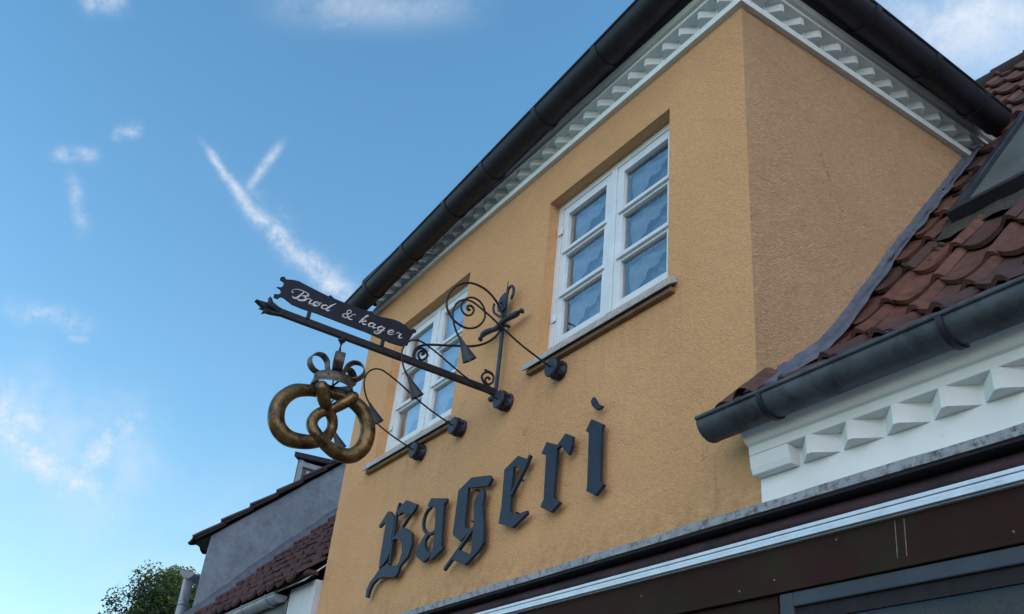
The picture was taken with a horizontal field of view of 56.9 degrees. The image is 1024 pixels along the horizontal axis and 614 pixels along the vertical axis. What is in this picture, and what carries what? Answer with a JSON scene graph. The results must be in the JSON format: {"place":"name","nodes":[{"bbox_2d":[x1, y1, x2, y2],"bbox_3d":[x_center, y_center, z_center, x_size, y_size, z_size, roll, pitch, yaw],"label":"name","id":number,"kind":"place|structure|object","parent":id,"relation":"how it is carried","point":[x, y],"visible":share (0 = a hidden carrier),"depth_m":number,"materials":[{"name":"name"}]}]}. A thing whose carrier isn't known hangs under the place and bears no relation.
{"place":"outdoors","nodes":[
{"label":"outdoors","id":0,"kind":"place"},
{"bbox_2d":[0,0,1023,613],"label":"sky","id":1,"kind":"structure","parent":0,"point":[164,164],"materials":[{"name":"blue"}]},
{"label":"pavement","id":2,"kind":"structure","parent":0,"visible":0},
{"bbox_2d":[317,0,1023,613],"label":"bakery building","id":3,"kind":"structure","parent":2,"relation":"on","point":[759,264],"depth_m":5.47,"materials":[{"name":"paint"}]},
{"bbox_2d":[331,400,426,460],"bbox_3d":[-1.047,0.981,7.249,0.834,0.433,0.139,23,-34,-26],"label":"wall lamp","id":4,"kind":"object","parent":3,"relation":"attached to","point":[417,450],"visible":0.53,"depth_m":7.35,"materials":[{"name":"black metal"}]},
{"bbox_2d":[254,277,523,401],"bbox_3d":[-0.791,-0.062,6.457,1.837,1.010,0.592,23,-34,-26],"label":"sign bracket","id":5,"kind":"object","parent":3,"relation":"attached to","point":[302,296],"visible":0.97,"depth_m":6.25,"materials":[{"name":"black metal"}]},
{"bbox_2d":[267,338,375,463],"bbox_3d":[-1.123,0.534,5.864,0.698,0.808,0.324,23,-34,-26],"label":"golden pretzel","id":6,"kind":"object","parent":5,"relation":"hanging from","point":[324,393],"visible":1,"depth_m":5.80,"materials":[{"name":"metal"}]},
{"bbox_2d":[365,500,418,597],"bbox_3d":[-0.881,1.811,7.147,0.066,0.685,0.676,23,-34,-26],"label":"sign letter","id":7,"kind":"object","parent":3,"relation":"attached to","point":[404,536],"visible":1,"depth_m":7.13,"materials":[{"name":"black metal"}]},
{"bbox_2d":[363,368,466,437],"bbox_3d":[-0.709,0.735,6.804,0.834,0.433,0.139,23,-34,-26],"label":"wall lamp","id":8,"kind":"object","parent":3,"relation":"attached to","point":[457,426],"visible":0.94,"depth_m":6.88,"materials":[{"name":"black metal"}]},
{"bbox_2d":[362,284,468,474],"bbox_3d":[-0.714,0.596,8.054,0.279,1.435,1.485,23,-34,-26],"label":"window","id":9,"kind":"structure","parent":3,"relation":"in","point":[438,319],"depth_m":8.15,"materials":[{"name":"white paint"}]},
{"bbox_2d":[416,498,448,562],"bbox_3d":[-0.543,1.572,6.701,0.062,0.476,0.398,23,-34,-26],"label":"sign letter","id":10,"kind":"object","parent":3,"relation":"attached to","point":[424,554],"visible":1,"depth_m":6.65,"materials":[{"name":"black metal"}]},
{"bbox_2d":[401,339,513,411],"bbox_3d":[-0.373,0.501,6.353,0.837,0.433,0.140,22,-34,-24],"label":"wall lamp","id":11,"kind":"object","parent":3,"relation":"attached to","point":[503,400],"visible":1,"depth_m":6.42,"materials":[{"name":"black metal"}]},
{"bbox_2d":[443,475,493,570],"bbox_3d":[-0.271,1.427,6.299,0.062,0.611,0.501,23,-34,-26],"label":"sign letter","id":12,"kind":"object","parent":3,"relation":"attached to","point":[463,533],"visible":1,"depth_m":6.25,"materials":[{"name":"black metal"}]},
{"bbox_2d":[452,299,566,380],"bbox_3d":[-0.027,0.248,5.896,0.834,0.433,0.139,23,-34,-26],"label":"wall lamp","id":13,"kind":"object","parent":3,"relation":"attached to","point":[555,369],"visible":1,"depth_m":5.97,"materials":[{"name":"black metal"}]},
{"bbox_2d":[498,454,532,527],"bbox_3d":[0.042,1.159,5.920,0.061,0.473,0.316,23,-34,-26],"label":"sign letter","id":14,"kind":"object","parent":3,"relation":"attached to","point":[508,517],"visible":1,"depth_m":5.93,"materials":[{"name":"black metal"}]},
{"bbox_2d":[540,433,574,512],"bbox_3d":[0.275,0.995,5.608,0.061,0.470,0.318,23,-34,-26],"label":"sign letter","id":15,"kind":"object","parent":3,"relation":"attached to","point":[551,503],"visible":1,"depth_m":5.61,"materials":[{"name":"black metal"}]},
{"bbox_2d":[586,397,605,495],"bbox_3d":[0.494,0.785,5.362,0.060,0.620,0.191,23,-34,-26],"label":"sign letter","id":16,"kind":"object","parent":3,"relation":"attached to","point":[596,485],"visible":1,"depth_m":5.31,"materials":[{"name":"black metal"}]},
{"bbox_2d":[521,123,677,375],"bbox_3d":[0.649,-0.392,6.253,0.279,1.435,1.485,23,-34,-26],"label":"window","id":17,"kind":"structure","parent":3,"relation":"in","point":[609,257],"depth_m":6.31,"materials":[{"name":"white paint"}]},
{"bbox_2d":[780,545,1023,613],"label":"shop window","id":18,"kind":"structure","parent":3,"relation":"in","point":[992,582],"depth_m":3.32,"materials":[{"name":"glass"}]},
{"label":"ground","id":19,"kind":"structure","parent":0,"visible":0},
{"bbox_2d":[98,559,200,613],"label":"leafy tree","id":20,"kind":"object","parent":19,"relation":"on","point":[161,596],"visible":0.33,"depth_m":24.17,"materials":[{"name":"green plant"}]},
{"bbox_2d":[182,507,337,613],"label":"house","id":21,"kind":"structure","parent":19,"relation":"on","point":[293,562],"depth_m":9.50,"materials":[{"name":"red tile"}]},
{"bbox_2d":[175,451,345,613],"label":"tall house","id":22,"kind":"structure","parent":19,"relation":"on","point":[233,546],"depth_m":12.30,"materials":[{"name":"paint"}]}
]}

